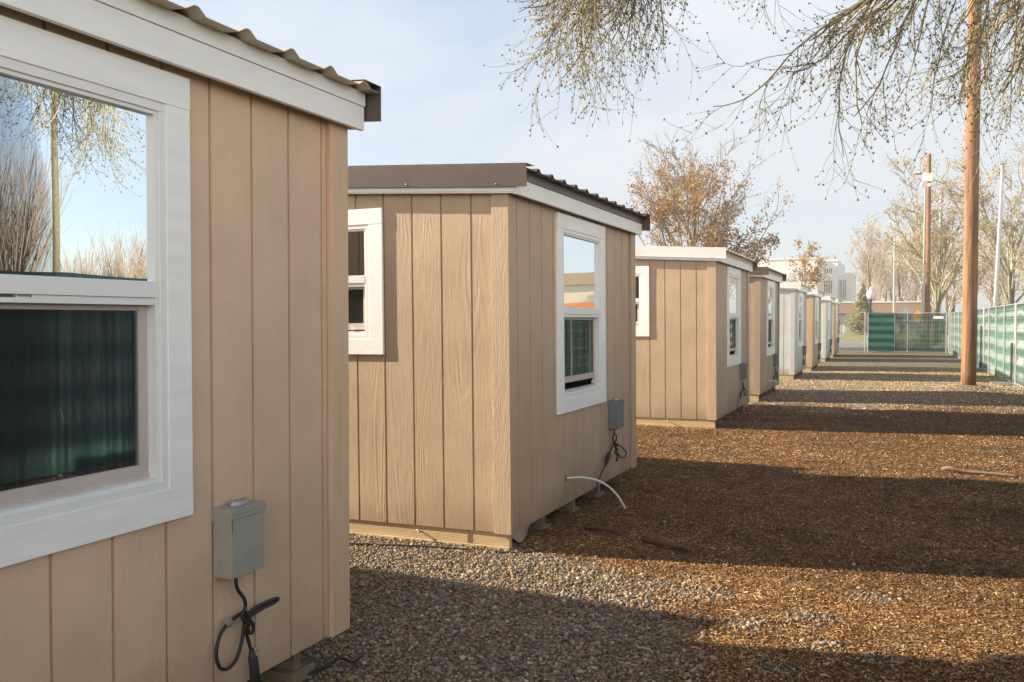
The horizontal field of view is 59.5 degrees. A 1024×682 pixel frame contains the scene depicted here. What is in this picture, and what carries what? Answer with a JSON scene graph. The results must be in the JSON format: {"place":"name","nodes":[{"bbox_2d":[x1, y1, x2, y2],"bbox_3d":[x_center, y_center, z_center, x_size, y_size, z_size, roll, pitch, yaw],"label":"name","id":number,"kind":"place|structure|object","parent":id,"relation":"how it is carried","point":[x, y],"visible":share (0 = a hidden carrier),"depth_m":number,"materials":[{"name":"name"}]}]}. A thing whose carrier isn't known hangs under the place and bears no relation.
{"place":"outdoors","nodes":[
{"label":"outdoors","id":0,"kind":"place"},
{"bbox_2d":[169,0,1023,313],"label":"sky","id":1,"kind":"structure","parent":0,"point":[440,104],"materials":[{"name":"blue"}]},
{"bbox_2d":[247,350,1023,681],"bbox_3d":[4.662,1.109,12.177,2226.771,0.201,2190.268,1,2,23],"label":"ground","id":2,"kind":"structure","parent":0,"point":[841,358],"depth_m":6.34,"materials":[{"name":"brown gravel"}]},
{"bbox_2d":[0,0,381,681],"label":"shed","id":3,"kind":"structure","parent":2,"relation":"on","point":[174,392],"depth_m":2.71,"materials":[{"name":"beige wood"}]},
{"bbox_2d":[0,15,192,567],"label":"window","id":4,"kind":"structure","parent":3,"relation":"in","point":[96,435],"depth_m":2.48,"materials":[{"name":"white plastic"}]},
{"bbox_2d":[214,578,279,681],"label":"power cord","id":5,"kind":"object","parent":3,"relation":"hanging from","point":[244,615],"visible":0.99,"depth_m":3.02,"materials":[{"name":"black rubber"}]},
{"bbox_2d":[283,651,364,681],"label":"ground cable","id":6,"kind":"object","parent":2,"relation":"on","point":[344,658],"visible":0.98,"depth_m":3.52,"materials":[{"name":"black rubber"}]},
{"bbox_2d":[350,542,549,553],"bbox_3d":[-0.655,1.240,5.434,1.764,0.022,0.152,0,1,8],"label":"ground cable","id":7,"kind":"object","parent":2,"relation":"on","point":[534,551],"visible":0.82,"depth_m":5.37,"materials":[{"name":"black rubber"}]},
{"bbox_2d":[348,163,649,550],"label":"shed","id":8,"kind":"structure","parent":2,"relation":"on","point":[492,350],"depth_m":5.59,"materials":[{"name":"beige paint"}]},
{"bbox_2d":[348,208,384,354],"bbox_3d":[-1.149,-0.374,5.789,0.763,0.918,0.071,0,1,23],"label":"window","id":9,"kind":"structure","parent":8,"relation":"in","point":[365,226],"depth_m":5.66,"materials":[{"name":"white plastic"}]},
{"bbox_2d":[555,212,605,414],"bbox_3d":[0.489,-0.195,6.490,0.071,1.356,1.060,0,1,23],"label":"window","id":10,"kind":"structure","parent":8,"relation":"in","point":[579,243],"depth_m":6.48,"materials":[{"name":"white plastic"}]},
{"bbox_2d":[565,430,626,512],"bbox_3d":[0.687,0.952,6.872,0.063,0.513,1.216,1,2,28],"label":"power cord","id":11,"kind":"object","parent":8,"relation":"hanging from","point":[615,444],"visible":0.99,"depth_m":7.04,"materials":[{"name":"black rubber"}]},
{"bbox_2d":[300,510,1022,681],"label":"gravel stones","id":12,"kind":"object","parent":2,"relation":"on","point":[436,658],"visible":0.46,"depth_m":4.11,"materials":[{"name":"grey gravel"}]},
{"bbox_2d":[301,386,1023,681],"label":"wood chips","id":13,"kind":"object","parent":2,"relation":"on","point":[851,676],"visible":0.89,"depth_m":5.37,"materials":[{"name":"brown wood"}]},
{"bbox_2d":[584,524,622,535],"bbox_3d":[0.594,1.220,5.778,0.301,0.043,0.039,1,2,41],"label":"fallen stick","id":14,"kind":"object","parent":13,"relation":"on","point":[595,527],"visible":1,"depth_m":5.79,"materials":[{"name":"brown wood"}]},
{"bbox_2d":[642,535,691,551],"bbox_3d":[0.936,1.231,5.420,0.051,0.054,0.355,-1,2,-40],"label":"fallen stick","id":15,"kind":"object","parent":13,"relation":"on","point":[653,540],"visible":1,"depth_m":5.43,"materials":[{"name":"brown wood"}]},
{"bbox_2d":[941,466,1018,476],"bbox_3d":[4.158,1.160,7.971,0.617,0.059,0.062,1,2,34],"label":"fallen stick","id":16,"kind":"object","parent":13,"relation":"on","point":[947,468],"visible":1,"depth_m":7.99,"materials":[{"name":"brown wood"}]},
{"bbox_2d":[635,246,757,428],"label":"shed","id":17,"kind":"structure","parent":2,"relation":"on","point":[692,337],"depth_m":11.61,"materials":[{"name":"beige paint"}]},
{"bbox_2d":[635,266,649,336],"bbox_3d":[1.447,-0.518,11.844,0.763,0.918,0.071,0,1,23],"label":"window","id":18,"kind":"structure","parent":17,"relation":"in","point":[641,272],"depth_m":11.70,"materials":[{"name":"white plastic"}]},
{"bbox_2d":[727,266,740,366],"bbox_3d":[3.085,-0.339,12.545,0.071,1.356,1.060,0,1,23],"label":"window","id":19,"kind":"structure","parent":17,"relation":"in","point":[733,275],"depth_m":12.66,"materials":[{"name":"white plastic"}]},
{"bbox_2d":[727,379,746,418],"bbox_3d":[3.243,0.810,12.836,0.063,0.513,1.216,1,2,28],"label":"power cord","id":20,"kind":"object","parent":17,"relation":"hanging from","point":[743,388],"visible":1,"depth_m":12.99,"materials":[{"name":"black rubber"}]},
{"bbox_2d":[626,128,792,266],"bbox_3d":[9.280,-5.407,45.492,8.412,11.574,9.252,-1,2,-21],"label":"oak tree","id":21,"kind":"object","parent":2,"relation":"on","point":[689,185],"visible":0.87,"depth_m":44.46,"materials":[{"name":"brown plant"}]},
{"bbox_2d":[693,220,781,264],"bbox_3d":[11.003,-2.853,46.599,5.710,6.446,7.359,0,1,-7],"label":"leaning tree","id":22,"kind":"object","parent":2,"relation":"on","point":[737,247],"visible":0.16,"depth_m":44.57,"materials":[{"name":"brown plant"}]},
{"bbox_2d":[483,0,1023,200],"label":"maple tree","id":23,"kind":"object","parent":2,"relation":"on","point":[592,11],"visible":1,"depth_m":8.28,"materials":[{"name":"brown plant"}]},
{"bbox_2d":[749,267,787,401],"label":"shed","id":24,"kind":"structure","parent":2,"relation":"on","point":[764,307],"depth_m":15.69,"materials":[{"name":"beige wood"}]},
{"bbox_2d":[766,280,774,355],"bbox_3d":[4.746,-0.422,16.511,0.071,1.356,1.060,1,2,23],"label":"window","id":25,"kind":"structure","parent":24,"relation":"in","point":[770,325],"depth_m":16.65,"materials":[{"name":"white plastic"}]},
{"bbox_2d":[764,366,777,395],"bbox_3d":[4.891,0.727,16.807,0.063,0.513,1.216,1,2,28],"label":"power cord","id":26,"kind":"object","parent":24,"relation":"hanging from","point":[774,378],"visible":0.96,"depth_m":17.01,"materials":[{"name":"black rubber"}]},
{"bbox_2d":[779,282,810,379],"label":"shed","id":27,"kind":"structure","parent":2,"relation":"on","point":[792,343],"depth_m":21.29,"materials":[{"name":"grey paint"}]},
{"bbox_2d":[798,292,802,346],"bbox_3d":[7.183,-0.536,22.374,0.071,1.356,1.060,1,2,23],"label":"window","id":28,"kind":"structure","parent":27,"relation":"in","point":[800,295],"depth_m":22.52,"materials":[{"name":"white plastic"}]},
{"bbox_2d":[803,289,824,370],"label":"shed","id":29,"kind":"structure","parent":2,"relation":"on","point":[813,322],"depth_m":25.30,"materials":[{"name":"beige paint"}]},
{"bbox_2d":[815,297,818,343],"bbox_3d":[8.923,-0.603,26.306,0.071,1.356,1.060,1,2,23],"label":"window","id":30,"kind":"structure","parent":29,"relation":"in","point":[816,298],"depth_m":26.50,"materials":[{"name":"white plastic"}]},
{"bbox_2d":[821,296,834,361],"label":"shed","id":31,"kind":"structure","parent":2,"relation":"on","point":[826,322],"depth_m":31.31,"materials":[{"name":"grey paint"}]},
{"bbox_2d":[828,302,829,339],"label":"window","id":32,"kind":"structure","parent":31,"relation":"in","point":[828,302],"depth_m":32.74,"materials":[{"name":"white plastic"}]},
{"bbox_2d":[830,299,841,356],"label":"shed","id":33,"kind":"structure","parent":2,"relation":"on","point":[835,325],"depth_m":35.67,"materials":[{"name":"beige paint"}]},
{"bbox_2d":[835,304,837,337],"bbox_3d":[13.074,-0.806,36.166,0.071,1.356,1.060,1,2,23],"label":"window","id":34,"kind":"structure","parent":33,"relation":"in","point":[836,317],"depth_m":36.40,"materials":[{"name":"white plastic"}]},
{"bbox_2d":[839,312,866,351],"bbox_3d":[15.002,-0.419,40.930,2.234,1.810,0.129,1,2,25],"label":"wire panel","id":35,"kind":"object","parent":2,"relation":"on","point":[857,333],"visible":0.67,"depth_m":40.52,"materials":[{"name":"metal"}]},
{"bbox_2d":[842,245,882,301],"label":"bare tree","id":36,"kind":"object","parent":2,"relation":"on","point":[861,279],"visible":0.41,"depth_m":104.12,"materials":[{"name":"beige plant"}]},
{"bbox_2d":[866,287,874,311],"bbox_3d":[21.989,-1.600,54.961,0.480,3.500,0.480,1,2,23],"label":"street lamp","id":37,"kind":"object","parent":2,"relation":"on","point":[870,294],"visible":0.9,"depth_m":54.81,"materials":[{"name":"white glass"}]},
{"bbox_2d":[852,235,890,300],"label":"bare tree","id":38,"kind":"object","parent":2,"relation":"on","point":[876,294],"visible":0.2,"depth_m":109.22,"materials":[{"name":"beige plant"}]},
{"bbox_2d":[849,218,903,300],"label":"bare tree","id":39,"kind":"object","parent":2,"relation":"on","point":[868,271],"visible":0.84,"depth_m":93.67,"materials":[{"name":"beige plant"}]},
{"bbox_2d":[856,223,908,300],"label":"bare tree","id":40,"kind":"object","parent":2,"relation":"on","point":[885,279],"visible":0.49,"depth_m":99.41,"materials":[{"name":"beige plant"}]},
{"bbox_2d":[839,301,933,331],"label":"building","id":41,"kind":"structure","parent":2,"relation":"on","point":[913,307],"depth_m":90.00,"materials":[{"name":"brick"}]},
{"bbox_2d":[868,250,910,300],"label":"bare tree","id":42,"kind":"object","parent":2,"relation":"on","point":[890,296],"visible":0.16,"depth_m":103.31,"materials":[{"name":"beige plant"}]},
{"bbox_2d":[839,341,947,343],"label":"kerb","id":43,"kind":"structure","parent":2,"relation":"on","point":[857,342],"depth_m":54.77,"materials":[{"name":"concrete"}]},
{"bbox_2d":[875,232,922,300],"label":"bare tree","id":44,"kind":"object","parent":2,"relation":"on","point":[898,278],"visible":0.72,"depth_m":89.94,"materials":[{"name":"beige plant"}]},
{"bbox_2d":[884,231,922,300],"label":"bare tree","id":45,"kind":"object","parent":2,"relation":"on","point":[915,274],"visible":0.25,"depth_m":98.33,"materials":[{"name":"beige plant"}]},
{"bbox_2d":[891,231,921,300],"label":"bare tree","id":46,"kind":"object","parent":2,"relation":"on","point":[903,267],"visible":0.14,"depth_m":113.48,"materials":[{"name":"beige plant"}]},
{"bbox_2d":[867,312,947,352],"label":"gate","id":47,"kind":"structure","parent":2,"relation":"on","point":[922,333],"depth_m":39.70,"materials":[{"name":"fabric"}]},
{"bbox_2d":[915,154,932,313],"bbox_3d":[20.159,-4.289,43.909,0.790,9.720,0.479,1,2,23],"label":"camera pole","id":48,"kind":"object","parent":2,"relation":"on","point":[928,177],"visible":0.82,"depth_m":43.86,"materials":[{"name":"wood"}]},
{"bbox_2d":[907,236,949,300],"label":"bare tree","id":49,"kind":"object","parent":2,"relation":"on","point":[922,270],"visible":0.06,"depth_m":107.37,"materials":[{"name":"beige plant"}]},
{"bbox_2d":[839,333,1018,341],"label":"grass verge","id":50,"kind":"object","parent":2,"relation":"on","point":[852,337],"depth_m":67.76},
{"bbox_2d":[784,236,830,295],"bbox_3d":[19.065,-3.406,57.765,3.142,6.936,2.943,1,2,23],"label":"golden tree","id":51,"kind":"object","parent":50,"relation":"on","point":[815,272],"visible":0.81,"depth_m":57.79,"materials":[{"name":"brown plant"}]},
{"bbox_2d":[843,323,852,332],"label":"utility cabinet","id":52,"kind":"object","parent":50,"relation":"on","point":[845,329],"visible":0.07,"depth_m":82.26,"materials":[{"name":"metal"}]},
{"bbox_2d":[842,283,876,334],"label":"evergreen tree","id":53,"kind":"object","parent":50,"relation":"on","point":[857,326],"visible":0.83,"depth_m":79.66,"materials":[{"name":"green plant"}]},
{"bbox_2d":[893,235,895,339],"bbox_3d":[25.635,-3.527,60.098,0.360,7.100,0.360,1,2,23],"label":"light mast","id":54,"kind":"object","parent":50,"relation":"on","point":[894,284],"visible":0.74,"depth_m":60.05,"materials":[{"name":"metal"}]},
{"bbox_2d":[838,364,1023,493],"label":"weeds","id":55,"kind":"object","parent":2,"relation":"on","point":[972,449],"visible":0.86,"depth_m":9.27,"materials":[{"name":"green plant"}]},
{"bbox_2d":[904,233,959,313],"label":"bare tree","id":56,"kind":"object","parent":2,"relation":"on","point":[920,290],"visible":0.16,"depth_m":86.43,"materials":[{"name":"brown plant"}]},
{"bbox_2d":[921,229,980,311],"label":"bare tree","id":57,"kind":"object","parent":2,"relation":"on","point":[953,309],"visible":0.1,"depth_m":89.65,"materials":[{"name":"brown plant"}]},
{"bbox_2d":[948,311,961,360],"bbox_3d":[17.507,-0.274,35.231,0.900,1.781,7.991,1,2,23],"label":"fence panel","id":58,"kind":"object","parent":2,"relation":"on","point":[954,333],"visible":0.77,"depth_m":35.28,"materials":[{"name":"fabric"}]},
{"bbox_2d":[935,240,980,334],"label":"bare tree","id":59,"kind":"object","parent":2,"relation":"on","point":[957,296],"visible":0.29,"depth_m":78.94,"materials":[{"name":"beige plant"}]},
{"bbox_2d":[961,0,981,384],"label":"utility pole","id":60,"kind":"object","parent":2,"relation":"on","point":[969,298],"visible":0.77,"depth_m":17.78,"materials":[{"name":"brown wood"}]},
{"bbox_2d":[944,233,1005,299],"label":"bare tree","id":61,"kind":"object","parent":2,"relation":"on","point":[980,278],"visible":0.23,"depth_m":74.29,"materials":[{"name":"beige plant"}]},
{"bbox_2d":[977,308,985,369],"bbox_3d":[14.707,-0.126,28.491,0.900,1.796,6.591,1,2,23],"label":"fence panel","id":62,"kind":"object","parent":2,"relation":"on","point":[980,338],"visible":0.3,"depth_m":26.39,"materials":[{"name":"fabric"}]},
{"bbox_2d":[963,232,1019,306],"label":"bare tree","id":63,"kind":"object","parent":2,"relation":"on","point":[991,292],"visible":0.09,"depth_m":91.91,"materials":[{"name":"brown plant"}]},
{"bbox_2d":[978,228,1021,305],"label":"bare tree","id":64,"kind":"object","parent":2,"relation":"on","point":[1017,286],"visible":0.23,"depth_m":79.30,"materials":[{"name":"beige plant"}]},
{"bbox_2d":[993,161,1006,306],"bbox_3d":[21.646,-3.729,39.928,0.630,8.506,0.360,1,2,23],"label":"light mast","id":65,"kind":"object","parent":2,"relation":"on","point":[997,274],"visible":0.71,"depth_m":39.84,"materials":[{"name":"metal"}]},
{"bbox_2d":[983,304,1018,384],"bbox_3d":[12.183,-0.002,22.393,0.900,1.796,6.591,1,2,23],"label":"fence panel","id":66,"kind":"object","parent":2,"relation":"on","point":[999,342],"visible":0.94,"depth_m":21.98,"materials":[{"name":"fabric"}]},
{"bbox_2d":[979,246,1023,305],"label":"bare tree","id":67,"kind":"object","parent":2,"relation":"on","point":[1005,278],"visible":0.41,"depth_m":68.44,"materials":[{"name":"beige plant"}]},
{"bbox_2d":[1001,235,1023,291],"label":"bare tree","id":68,"kind":"object","parent":2,"relation":"on","point":[1018,264],"visible":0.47,"depth_m":66.59,"materials":[{"name":"beige plant"}]},
{"bbox_2d":[1014,302,1023,389],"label":"fence panel","id":69,"kind":"object","parent":2,"relation":"on","point":[1019,345],"visible":1,"depth_m":18.92,"materials":[{"name":"fabric"}]},
{"bbox_2d":[1015,223,1023,280],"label":"bare tree","id":70,"kind":"object","parent":2,"relation":"on","point":[1020,249],"visible":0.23,"depth_m":76.08,"materials":[{"name":"plant"}]},
{"bbox_2d":[758,255,855,301],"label":"office building","id":71,"kind":"structure","parent":0,"point":[842,284],"depth_m":121.51,"materials":[{"name":"white concrete"}]},
{"bbox_2d":[788,273,792,279],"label":"window","id":72,"kind":"structure","parent":71,"relation":"in","point":[790,275],"depth_m":122.64,"materials":[{"name":"white glass"}]},
{"bbox_2d":[823,281,832,292],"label":"window","id":73,"kind":"structure","parent":71,"relation":"in","point":[826,283],"depth_m":121.39,"materials":[{"name":"grey glass"}]},
{"bbox_2d":[824,268,832,272],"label":"window","id":74,"kind":"structure","parent":71,"relation":"in","point":[830,270],"depth_m":121.24,"materials":[{"name":"grey glass"}]},
{"bbox_2d":[839,280,846,298],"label":"window","id":75,"kind":"structure","parent":71,"relation":"in","point":[842,283],"depth_m":121.19,"materials":[{"name":"grey glass"}]},
{"bbox_2d":[740,365,1023,420],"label":"path gravel","id":76,"kind":"structure","parent":0,"point":[914,373],"depth_m":18.38,"materials":[{"name":"gravel"}]},
{"bbox_2d":[839,343,947,350],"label":"road","id":77,"kind":"structure","parent":0,"point":[852,346],"depth_m":48.64,"materials":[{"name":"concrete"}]},
{"bbox_2d":[899,307,912,313],"bbox_3d":[21.064,-0.747,47.967,0.840,2.140,0.080,1,2,23],"label":"road sign","id":78,"kind":"object","parent":77,"relation":"on","point":[905,310],"visible":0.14,"depth_m":47.91,"materials":[{"name":"metal"}]},
{"bbox_2d":[857,144,1021,313],"bbox_3d":[24.601,-5.733,51.702,9.133,11.930,8.183,1,2,23],"label":"sycamore tree","id":79,"kind":"object","parent":77,"relation":"on","point":[937,286],"visible":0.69,"depth_m":51.27,"materials":[{"name":"beige plant"}]},
{"bbox_2d":[939,190,942,313],"bbox_3d":[24.787,-4.276,51.954,0.360,9.001,0.360,1,2,23],"label":"light mast","id":80,"kind":"object","parent":77,"relation":"on","point":[940,262],"visible":0.37,"depth_m":51.84,"materials":[{"name":"metal"}]},
{"bbox_2d":[913,129,1023,304],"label":"sycamore tree","id":81,"kind":"object","parent":77,"relation":"on","point":[1009,273],"visible":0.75,"depth_m":46.23,"materials":[{"name":"beige plant"}]}
]}

